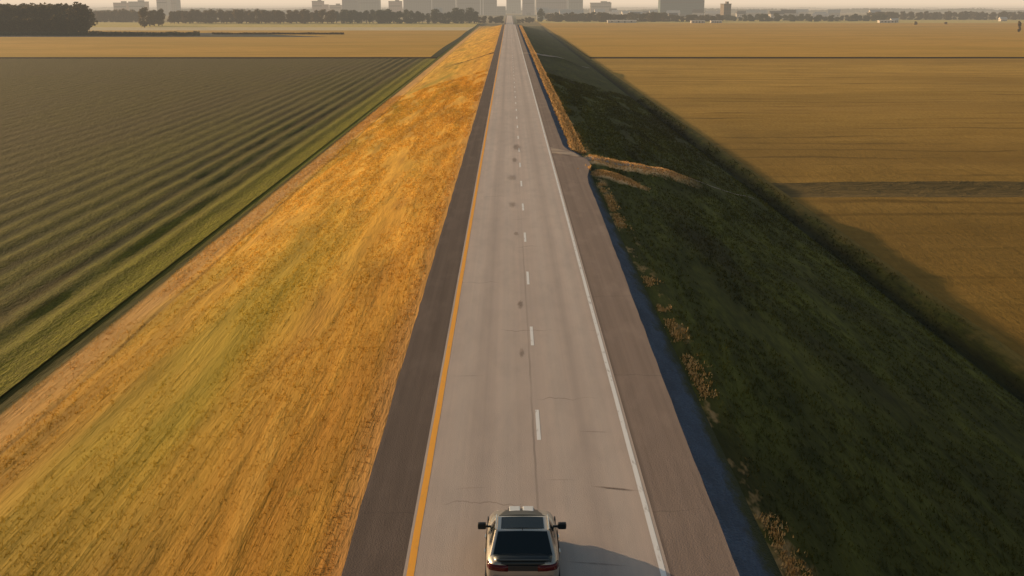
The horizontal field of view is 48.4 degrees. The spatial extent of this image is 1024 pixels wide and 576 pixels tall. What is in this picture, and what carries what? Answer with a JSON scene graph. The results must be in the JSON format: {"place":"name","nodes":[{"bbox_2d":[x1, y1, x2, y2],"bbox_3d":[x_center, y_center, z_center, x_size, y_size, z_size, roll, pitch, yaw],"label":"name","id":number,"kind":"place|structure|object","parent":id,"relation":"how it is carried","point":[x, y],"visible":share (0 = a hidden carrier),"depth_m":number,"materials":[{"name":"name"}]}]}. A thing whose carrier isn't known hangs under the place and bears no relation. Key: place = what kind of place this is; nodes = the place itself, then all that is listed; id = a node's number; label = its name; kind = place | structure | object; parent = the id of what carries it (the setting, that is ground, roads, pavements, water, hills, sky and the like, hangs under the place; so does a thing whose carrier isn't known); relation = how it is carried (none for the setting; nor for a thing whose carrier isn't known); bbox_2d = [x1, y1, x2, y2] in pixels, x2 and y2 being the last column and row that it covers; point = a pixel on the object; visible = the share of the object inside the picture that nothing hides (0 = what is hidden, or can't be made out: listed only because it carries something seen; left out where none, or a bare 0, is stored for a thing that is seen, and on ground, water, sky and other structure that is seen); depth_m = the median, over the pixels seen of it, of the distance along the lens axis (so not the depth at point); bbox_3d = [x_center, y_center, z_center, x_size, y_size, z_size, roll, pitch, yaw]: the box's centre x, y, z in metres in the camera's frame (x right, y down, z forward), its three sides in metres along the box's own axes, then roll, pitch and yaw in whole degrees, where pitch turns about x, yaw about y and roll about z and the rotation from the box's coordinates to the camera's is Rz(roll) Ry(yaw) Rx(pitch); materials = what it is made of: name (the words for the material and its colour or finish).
{"place":"outdoors","nodes":[
{"label":"outdoors","id":0,"kind":"place"},
{"bbox_2d":[0,58,434,395],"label":"green field","id":1,"kind":"structure","parent":0,"point":[121,180],"depth_m":156.65,"materials":[{"name":"plant"}]},
{"bbox_2d":[0,36,463,56],"bbox_3d":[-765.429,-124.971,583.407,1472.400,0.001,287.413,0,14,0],"label":"ripe field","id":2,"kind":"structure","parent":0,"point":[374,46],"depth_m":552.25,"materials":[{"name":"plant"}]},
{"bbox_2d":[431,24,479,56],"bbox_3d":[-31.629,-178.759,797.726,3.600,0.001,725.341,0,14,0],"label":"drain","id":3,"kind":"object","parent":2,"relation":"on","point":[443,50],"visible":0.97,"depth_m":577.92,"materials":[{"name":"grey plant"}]},
{"bbox_2d":[0,25,501,575],"bbox_3d":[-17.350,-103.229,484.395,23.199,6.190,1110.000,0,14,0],"label":"verge","id":4,"kind":"structure","parent":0,"point":[210,351],"depth_m":52.08,"materials":[{"name":"plant"}]},
{"bbox_2d":[53,30,467,35],"bbox_3d":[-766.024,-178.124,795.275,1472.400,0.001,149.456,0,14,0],"label":"olive field","id":5,"kind":"structure","parent":0,"point":[404,32],"depth_m":836.91,"materials":[{"name":"plant"}]},
{"bbox_2d":[0,4,14,31],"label":"broadleaf tree","id":6,"kind":"object","parent":5,"relation":"on","point":[4,8],"visible":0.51,"depth_m":772.12,"materials":[{"name":"green plant"}]},
{"bbox_2d":[0,3,23,30],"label":"broadleaf tree","id":7,"kind":"object","parent":5,"relation":"on","point":[14,8],"visible":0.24,"depth_m":778.80,"materials":[{"name":"green plant"}]},
{"bbox_2d":[18,4,50,28],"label":"broadleaf tree","id":8,"kind":"object","parent":5,"relation":"on","point":[25,9],"visible":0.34,"depth_m":772.51,"materials":[{"name":"green plant"}]},
{"bbox_2d":[28,2,51,31],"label":"broadleaf tree","id":9,"kind":"object","parent":5,"relation":"on","point":[40,11],"visible":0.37,"depth_m":768.12,"materials":[{"name":"green plant"}]},
{"bbox_2d":[48,3,61,16],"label":"broadleaf tree","id":10,"kind":"object","parent":5,"relation":"on","point":[53,9],"visible":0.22,"depth_m":798.95,"materials":[{"name":"green plant"}]},
{"bbox_2d":[55,2,93,31],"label":"broadleaf tree","id":11,"kind":"object","parent":5,"relation":"on","point":[79,9],"visible":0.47,"depth_m":769.17,"materials":[{"name":"green plant"}]},
{"bbox_2d":[76,15,88,32],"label":"broadleaf tree","id":12,"kind":"object","parent":5,"relation":"on","point":[82,24],"visible":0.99,"depth_m":753.82,"materials":[{"name":"green plant"}]},
{"bbox_2d":[79,3,97,30],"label":"broadleaf tree","id":13,"kind":"object","parent":5,"relation":"on","point":[91,21],"visible":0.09,"depth_m":809.64,"materials":[{"name":"green plant"}]},
{"bbox_2d":[0,30,199,35],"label":"hedge","id":14,"kind":"object","parent":5,"relation":"on","point":[100,33],"visible":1,"depth_m":731.99,"materials":[{"name":"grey plant"}]},
{"bbox_2d":[0,33,318,36],"bbox_3d":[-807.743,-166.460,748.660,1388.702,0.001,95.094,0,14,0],"label":"hedge shade","id":15,"kind":"object","parent":5,"relation":"on","point":[231,35],"visible":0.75,"depth_m":713.17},
{"bbox_2d":[212,32,343,33],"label":"hedge","id":16,"kind":"object","parent":5,"relation":"on","point":[279,33],"visible":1,"depth_m":761.27,"materials":[{"name":"green plant"}]},
{"bbox_2d":[90,27,472,29],"bbox_3d":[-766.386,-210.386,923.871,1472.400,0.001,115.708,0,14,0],"label":"pale field","id":17,"kind":"structure","parent":0,"point":[280,28],"depth_m":933.12,"materials":[{"name":"plant"}]},
{"bbox_2d":[138,7,148,27],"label":"broadleaf tree","id":18,"kind":"object","parent":17,"relation":"on","point":[142,12],"visible":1,"depth_m":961.66,"materials":[{"name":"green plant"}]},
{"bbox_2d":[92,22,481,26],"bbox_3d":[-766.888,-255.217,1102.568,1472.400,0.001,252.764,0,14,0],"label":"olive field","id":19,"kind":"structure","parent":0,"point":[260,24],"depth_m":1102.01,"materials":[{"name":"plant"}]},
{"bbox_2d":[145,11,155,25],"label":"broadleaf tree","id":20,"kind":"object","parent":19,"relation":"on","point":[149,19],"visible":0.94,"depth_m":1014.32,"materials":[{"name":"green plant"}]},
{"bbox_2d":[154,10,163,25],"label":"broadleaf tree","id":21,"kind":"object","parent":19,"relation":"on","point":[157,17],"visible":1,"depth_m":1025.53,"materials":[{"name":"green plant"}]},
{"bbox_2d":[167,11,173,22],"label":"broadleaf tree","id":22,"kind":"object","parent":19,"relation":"on","point":[170,17],"visible":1,"depth_m":1149.57,"materials":[{"name":"green plant"}]},
{"bbox_2d":[173,11,182,22],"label":"broadleaf tree","id":23,"kind":"object","parent":19,"relation":"on","point":[178,18],"visible":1,"depth_m":1151.44,"materials":[{"name":"green plant"}]},
{"bbox_2d":[185,12,193,23],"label":"broadleaf tree","id":24,"kind":"object","parent":19,"relation":"on","point":[189,16],"visible":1,"depth_m":1146.84,"materials":[{"name":"green plant"}]},
{"bbox_2d":[192,9,200,22],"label":"broadleaf tree","id":25,"kind":"object","parent":19,"relation":"on","point":[197,13],"visible":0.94,"depth_m":1172.17,"materials":[{"name":"green plant"}]},
{"bbox_2d":[204,9,216,22],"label":"broadleaf tree","id":26,"kind":"object","parent":19,"relation":"on","point":[210,14],"visible":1,"depth_m":1158.51,"materials":[{"name":"green plant"}]},
{"bbox_2d":[215,9,224,22],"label":"broadleaf tree","id":27,"kind":"object","parent":19,"relation":"on","point":[219,12],"visible":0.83,"depth_m":1172.76,"materials":[{"name":"green plant"}]},
{"bbox_2d":[231,9,243,23],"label":"broadleaf tree","id":28,"kind":"object","parent":19,"relation":"on","point":[235,13],"visible":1,"depth_m":1144.51,"materials":[{"name":"green plant"}]},
{"bbox_2d":[237,9,245,23],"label":"broadleaf tree","id":29,"kind":"object","parent":19,"relation":"on","point":[242,13],"visible":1,"depth_m":1144.16,"materials":[{"name":"green plant"}]},
{"bbox_2d":[247,11,255,22],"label":"broadleaf tree","id":30,"kind":"object","parent":19,"relation":"on","point":[251,14],"visible":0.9,"depth_m":1162.60,"materials":[{"name":"green plant"}]},
{"bbox_2d":[253,9,262,22],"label":"broadleaf tree","id":31,"kind":"object","parent":19,"relation":"on","point":[257,12],"visible":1,"depth_m":1152.39,"materials":[{"name":"green plant"}]},
{"bbox_2d":[259,10,270,22],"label":"broadleaf tree","id":32,"kind":"object","parent":19,"relation":"on","point":[265,14],"visible":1,"depth_m":1160.23,"materials":[{"name":"green plant"}]},
{"bbox_2d":[274,10,284,23],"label":"broadleaf tree","id":33,"kind":"object","parent":19,"relation":"on","point":[280,15],"visible":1,"depth_m":1149.29,"materials":[{"name":"green plant"}]},
{"bbox_2d":[286,11,297,22],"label":"broadleaf tree","id":34,"kind":"object","parent":19,"relation":"on","point":[291,15],"visible":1,"depth_m":1158.97,"materials":[{"name":"green plant"}]},
{"bbox_2d":[299,9,310,23],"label":"broadleaf tree","id":35,"kind":"object","parent":19,"relation":"on","point":[304,13],"visible":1,"depth_m":1145.52,"materials":[{"name":"green plant"}]},
{"bbox_2d":[318,9,326,22],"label":"broadleaf tree","id":36,"kind":"object","parent":19,"relation":"on","point":[321,13],"visible":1,"depth_m":1155.75,"materials":[{"name":"green plant"}]},
{"bbox_2d":[327,10,336,23],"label":"broadleaf tree","id":37,"kind":"object","parent":19,"relation":"on","point":[332,16],"visible":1,"depth_m":1146.57,"materials":[{"name":"green plant"}]},
{"bbox_2d":[340,9,347,22],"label":"broadleaf tree","id":38,"kind":"object","parent":19,"relation":"on","point":[343,16],"visible":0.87,"depth_m":1166.02,"materials":[{"name":"green plant"}]},
{"bbox_2d":[344,10,354,23],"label":"broadleaf tree","id":39,"kind":"object","parent":19,"relation":"on","point":[350,17],"visible":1,"depth_m":1151.51,"materials":[{"name":"green plant"}]},
{"bbox_2d":[360,10,369,22],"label":"broadleaf tree","id":40,"kind":"object","parent":19,"relation":"on","point":[364,15],"visible":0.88,"depth_m":1167.65,"materials":[{"name":"green plant"}]},
{"bbox_2d":[372,10,383,22],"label":"broadleaf tree","id":41,"kind":"object","parent":19,"relation":"on","point":[377,14],"visible":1,"depth_m":1152.25,"materials":[{"name":"green plant"}]},
{"bbox_2d":[380,10,388,23],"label":"broadleaf tree","id":42,"kind":"object","parent":19,"relation":"on","point":[385,17],"visible":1,"depth_m":1149.98,"materials":[{"name":"green plant"}]},
{"bbox_2d":[385,9,393,22],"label":"broadleaf tree","id":43,"kind":"object","parent":19,"relation":"on","point":[390,16],"visible":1,"depth_m":1152.28,"materials":[{"name":"green plant"}]},
{"bbox_2d":[393,11,405,23],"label":"broadleaf tree","id":44,"kind":"object","parent":19,"relation":"on","point":[399,14],"visible":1,"depth_m":1146.95,"materials":[{"name":"green plant"}]},
{"bbox_2d":[404,10,416,22],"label":"broadleaf tree","id":45,"kind":"object","parent":19,"relation":"on","point":[411,16],"visible":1,"depth_m":1156.89,"materials":[{"name":"green plant"}]},
{"bbox_2d":[431,8,439,22],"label":"broadleaf tree","id":46,"kind":"object","parent":19,"relation":"on","point":[434,17],"visible":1,"depth_m":1160.23,"materials":[{"name":"green plant"}]},
{"bbox_2d":[444,11,454,23],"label":"broadleaf tree","id":47,"kind":"object","parent":19,"relation":"on","point":[447,15],"visible":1,"depth_m":1148.85,"materials":[{"name":"green plant"}]},
{"bbox_2d":[451,8,459,22],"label":"broadleaf tree","id":48,"kind":"object","parent":19,"relation":"on","point":[454,11],"visible":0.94,"depth_m":1158.48,"materials":[{"name":"green plant"}]},
{"bbox_2d":[457,9,465,22],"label":"broadleaf tree","id":49,"kind":"object","parent":19,"relation":"on","point":[461,18],"visible":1,"depth_m":1159.43,"materials":[{"name":"green plant"}]},
{"bbox_2d":[465,7,473,22],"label":"broadleaf tree","id":50,"kind":"object","parent":19,"relation":"on","point":[470,11],"visible":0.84,"depth_m":1169.52,"materials":[{"name":"green plant"}]},
{"bbox_2d":[470,11,478,23],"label":"broadleaf tree","id":51,"kind":"object","parent":19,"relation":"on","point":[473,16],"visible":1,"depth_m":1149.39,"materials":[{"name":"green plant"}]},
{"bbox_2d":[341,16,506,575],"bbox_3d":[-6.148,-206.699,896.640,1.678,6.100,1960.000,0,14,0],"label":"shoulder","id":52,"kind":"object","parent":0,"point":[379,543],"visible":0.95,"depth_m":42.45},
{"bbox_2d":[0,3,1023,528],"bbox_3d":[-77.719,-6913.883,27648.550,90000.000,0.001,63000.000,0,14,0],"label":"ground","id":53,"kind":"structure","parent":0,"point":[654,5],"depth_m":6255.59,"materials":[{"name":"soil"}]},
{"bbox_2d":[96,11,103,21],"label":"broadleaf tree","id":54,"kind":"object","parent":53,"relation":"on","point":[99,17],"visible":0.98,"depth_m":1239.69,"materials":[{"name":"green plant"}]},
{"bbox_2d":[100,10,107,21],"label":"broadleaf tree","id":55,"kind":"object","parent":53,"relation":"on","point":[104,15],"visible":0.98,"depth_m":1243.82,"materials":[{"name":"green plant"}]},
{"bbox_2d":[108,11,115,21],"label":"broadleaf tree","id":56,"kind":"object","parent":53,"relation":"on","point":[112,17],"visible":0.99,"depth_m":1241.46,"materials":[{"name":"green plant"}]},
{"bbox_2d":[115,9,123,21],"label":"broadleaf tree","id":57,"kind":"object","parent":53,"relation":"on","point":[119,13],"visible":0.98,"depth_m":1244.31,"materials":[{"name":"green plant"}]},
{"bbox_2d":[113,1,128,9],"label":"office block","id":58,"kind":"structure","parent":53,"relation":"on","point":[122,5],"depth_m":2037.17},
{"bbox_2d":[118,8,128,21],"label":"broadleaf tree","id":59,"kind":"object","parent":53,"relation":"on","point":[126,19],"visible":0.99,"depth_m":1248.15,"materials":[{"name":"green plant"}]},
{"bbox_2d":[129,10,139,21],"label":"broadleaf tree","id":60,"kind":"object","parent":53,"relation":"on","point":[134,16],"visible":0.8,"depth_m":1251.04,"materials":[{"name":"green plant"}]},
{"bbox_2d":[128,0,148,11],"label":"office block","id":61,"kind":"structure","parent":53,"relation":"on","point":[137,6],"depth_m":2036.75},
{"bbox_2d":[156,0,171,14],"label":"tower block","id":62,"kind":"structure","parent":53,"relation":"on","point":[165,5],"depth_m":2037.79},
{"bbox_2d":[171,0,180,11],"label":"tower block","id":63,"kind":"structure","parent":53,"relation":"on","point":[175,5],"depth_m":2076.69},
{"bbox_2d":[0,57,437,58],"bbox_3d":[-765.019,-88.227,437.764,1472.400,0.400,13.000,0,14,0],"label":"boundary ditch","id":64,"kind":"object","parent":53,"relation":"on","point":[211,57],"visible":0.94,"depth_m":444.34,"materials":[{"name":"soil"}]},
{"bbox_2d":[312,0,328,12],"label":"office block","id":65,"kind":"structure","parent":53,"relation":"on","point":[317,5],"depth_m":2038.55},
{"bbox_2d":[329,4,341,13],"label":"office block","id":66,"kind":"structure","parent":53,"relation":"on","point":[337,7],"depth_m":2087.15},
{"bbox_2d":[342,0,358,11],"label":"tower block","id":67,"kind":"structure","parent":53,"relation":"on","point":[350,4],"depth_m":2037.44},
{"bbox_2d":[359,0,380,13],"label":"tower block","id":68,"kind":"structure","parent":53,"relation":"on","point":[368,5],"depth_m":2066.66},
{"bbox_2d":[388,0,401,11],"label":"office block","id":69,"kind":"structure","parent":53,"relation":"on","point":[395,6],"depth_m":2037.95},
{"bbox_2d":[403,0,455,14],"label":"tower block","id":70,"kind":"structure","parent":53,"relation":"on","point":[424,7],"depth_m":2037.81,"materials":[{"name":"concrete"}]},
{"bbox_2d":[456,0,505,14],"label":"tower block","id":71,"kind":"structure","parent":53,"relation":"on","point":[486,7],"depth_m":2057.93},
{"bbox_2d":[506,0,520,13],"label":"tower block","id":72,"kind":"structure","parent":53,"relation":"on","point":[513,6],"depth_m":2281.55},
{"bbox_2d":[522,0,534,14],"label":"tower block","id":73,"kind":"structure","parent":53,"relation":"on","point":[528,7],"depth_m":2039.11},
{"bbox_2d":[537,8,544,22],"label":"broadleaf tree","id":74,"kind":"object","parent":53,"relation":"on","point":[540,13],"visible":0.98,"depth_m":1265.10,"materials":[{"name":"green plant"}]},
{"bbox_2d":[535,0,566,14],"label":"tower block","id":75,"kind":"structure","parent":53,"relation":"on","point":[556,4],"depth_m":2057.39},
{"bbox_2d":[88,7,1023,8],"bbox_3d":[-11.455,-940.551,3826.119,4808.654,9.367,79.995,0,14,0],"label":"distant woods","id":76,"kind":"object","parent":53,"relation":"on","point":[623,8],"visible":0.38,"depth_m":3806.90,"materials":[{"name":"green plant"}]},
{"bbox_2d":[92,8,1023,12],"bbox_3d":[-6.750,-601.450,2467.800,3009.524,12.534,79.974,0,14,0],"label":"distant woods","id":77,"kind":"object","parent":53,"relation":"on","point":[907,10],"visible":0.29,"depth_m":2446.57,"materials":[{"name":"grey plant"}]},
{"bbox_2d":[569,14,579,21],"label":"broadleaf tree","id":78,"kind":"object","parent":53,"relation":"on","point":[574,17],"visible":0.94,"depth_m":1270.47,"materials":[{"name":"green plant"}]},
{"bbox_2d":[567,0,582,9],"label":"tower block","id":79,"kind":"structure","parent":53,"relation":"on","point":[574,4],"depth_m":2038.47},
{"bbox_2d":[590,1,610,12],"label":"office block","id":80,"kind":"structure","parent":53,"relation":"on","point":[606,5],"depth_m":2039.44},
{"bbox_2d":[596,12,607,21],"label":"broadleaf tree","id":81,"kind":"object","parent":53,"relation":"on","point":[601,15],"visible":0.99,"depth_m":1244.70,"materials":[{"name":"green plant"}]},
{"bbox_2d":[626,12,636,19],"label":"broadleaf tree","id":82,"kind":"object","parent":53,"relation":"on","point":[631,16],"visible":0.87,"depth_m":1292.09,"materials":[{"name":"green plant"}]},
{"bbox_2d":[658,0,704,16],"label":"tower block","id":83,"kind":"structure","parent":53,"relation":"on","point":[685,7],"depth_m":1748.01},
{"bbox_2d":[720,2,730,15],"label":"office block","id":84,"kind":"structure","parent":53,"relation":"on","point":[725,8],"depth_m":1459.00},
{"bbox_2d":[781,10,795,15],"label":"house","id":85,"kind":"structure","parent":53,"relation":"on","point":[788,12],"depth_m":1586.11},
{"bbox_2d":[942,11,953,19],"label":"broadleaf tree","id":86,"kind":"object","parent":53,"relation":"on","point":[948,15],"visible":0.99,"depth_m":1382.12,"materials":[{"name":"green plant"}]},
{"bbox_2d":[957,11,968,19],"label":"broadleaf tree","id":87,"kind":"object","parent":53,"relation":"on","point":[962,15],"visible":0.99,"depth_m":1402.30,"materials":[{"name":"green plant"}]},
{"bbox_2d":[0,0,1023,2],"label":"sky","id":88,"kind":"structure","parent":0,"point":[1,1],"materials":[{"name":"beige"}]},
{"bbox_2d":[403,16,669,575],"bbox_3d":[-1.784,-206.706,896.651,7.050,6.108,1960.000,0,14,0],"label":"road","id":89,"kind":"structure","parent":0,"point":[528,410],"depth_m":43.84,"materials":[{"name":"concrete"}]},
{"bbox_2d":[478,506,565,575],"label":"car","id":90,"kind":"object","parent":89,"relation":"on","point":[524,541],"visible":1,"depth_m":29.14,"materials":[{"name":"silver paint"}]},
{"bbox_2d":[607,20,636,22],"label":"greenhouse","id":91,"kind":"object","parent":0,"point":[621,21],"visible":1,"depth_m":1193.95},
{"bbox_2d":[512,16,739,575],"bbox_3d":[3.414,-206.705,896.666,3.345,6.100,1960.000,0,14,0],"label":"shoulder","id":92,"kind":"object","parent":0,"point":[692,538],"visible":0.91,"depth_m":43.30},
{"bbox_2d":[518,25,781,575],"bbox_3d":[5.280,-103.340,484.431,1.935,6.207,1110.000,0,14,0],"label":"gravel edge","id":93,"kind":"object","parent":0,"point":[750,552],"visible":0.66,"depth_m":40.52,"materials":[{"name":"gravel"}]},
{"bbox_2d":[550,147,750,197],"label":"access track","id":94,"kind":"structure","parent":0,"point":[560,151],"depth_m":114.28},
{"bbox_2d":[692,9,703,15],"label":"house","id":95,"kind":"structure","parent":0,"point":[697,12],"depth_m":1630.37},
{"bbox_2d":[705,11,719,15],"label":"house","id":96,"kind":"structure","parent":0,"point":[711,13],"depth_m":1681.68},
{"bbox_2d":[746,10,759,16],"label":"house","id":97,"kind":"structure","parent":0,"point":[752,12],"depth_m":1604.67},
{"bbox_2d":[523,26,1023,575],"bbox_3d":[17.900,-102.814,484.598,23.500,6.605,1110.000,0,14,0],"label":"verge","id":98,"kind":"structure","parent":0,"point":[977,346],"depth_m":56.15,"materials":[{"name":"plant"}]},
{"bbox_2d":[519,25,812,575],"bbox_3d":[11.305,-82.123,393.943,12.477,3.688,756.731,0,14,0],"label":"dry tufts","id":99,"kind":"object","parent":98,"relation":"on","point":[573,140],"visible":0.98,"depth_m":101.94,"materials":[{"name":"plant"}]},
{"bbox_2d":[768,11,784,18],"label":"house","id":100,"kind":"structure","parent":0,"point":[771,13],"depth_m":1572.79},
{"bbox_2d":[536,20,1023,22],"bbox_3d":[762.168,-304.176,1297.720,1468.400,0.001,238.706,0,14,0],"label":"pale field","id":101,"kind":"structure","parent":0,"point":[919,21],"depth_m":1275.10,"materials":[{"name":"plant"}]},
{"bbox_2d":[540,23,1023,56],"bbox_3d":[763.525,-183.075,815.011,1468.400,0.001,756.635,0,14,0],"label":"ripe field","id":102,"kind":"structure","parent":0,"point":[796,40],"depth_m":656.45,"materials":[{"name":"plant"}]},
{"bbox_2d":[795,9,808,15],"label":"house","id":103,"kind":"structure","parent":0,"point":[803,11],"depth_m":1803.95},
{"bbox_2d":[590,57,1023,58],"bbox_3d":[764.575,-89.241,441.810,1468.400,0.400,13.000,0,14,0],"label":"boundary ditch","id":104,"kind":"object","parent":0,"point":[797,57],"visible":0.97,"depth_m":444.74,"materials":[{"name":"soil"}]},
{"bbox_2d":[592,58,1023,182],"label":"stubble field","id":105,"kind":"structure","parent":0,"point":[827,120],"depth_m":219.07,"materials":[{"name":"plant"}]},
{"bbox_2d":[828,9,840,17],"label":"house","id":106,"kind":"structure","parent":0,"point":[835,12],"depth_m":1577.32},
{"bbox_2d":[771,181,1023,196],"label":"farm lane","id":107,"kind":"structure","parent":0,"point":[929,189],"depth_m":131.26,"materials":[{"name":"soil"}]},
{"bbox_2d":[792,197,1023,356],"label":"stubble field","id":108,"kind":"structure","parent":0,"point":[964,256],"depth_m":100.64,"materials":[{"name":"plant"}]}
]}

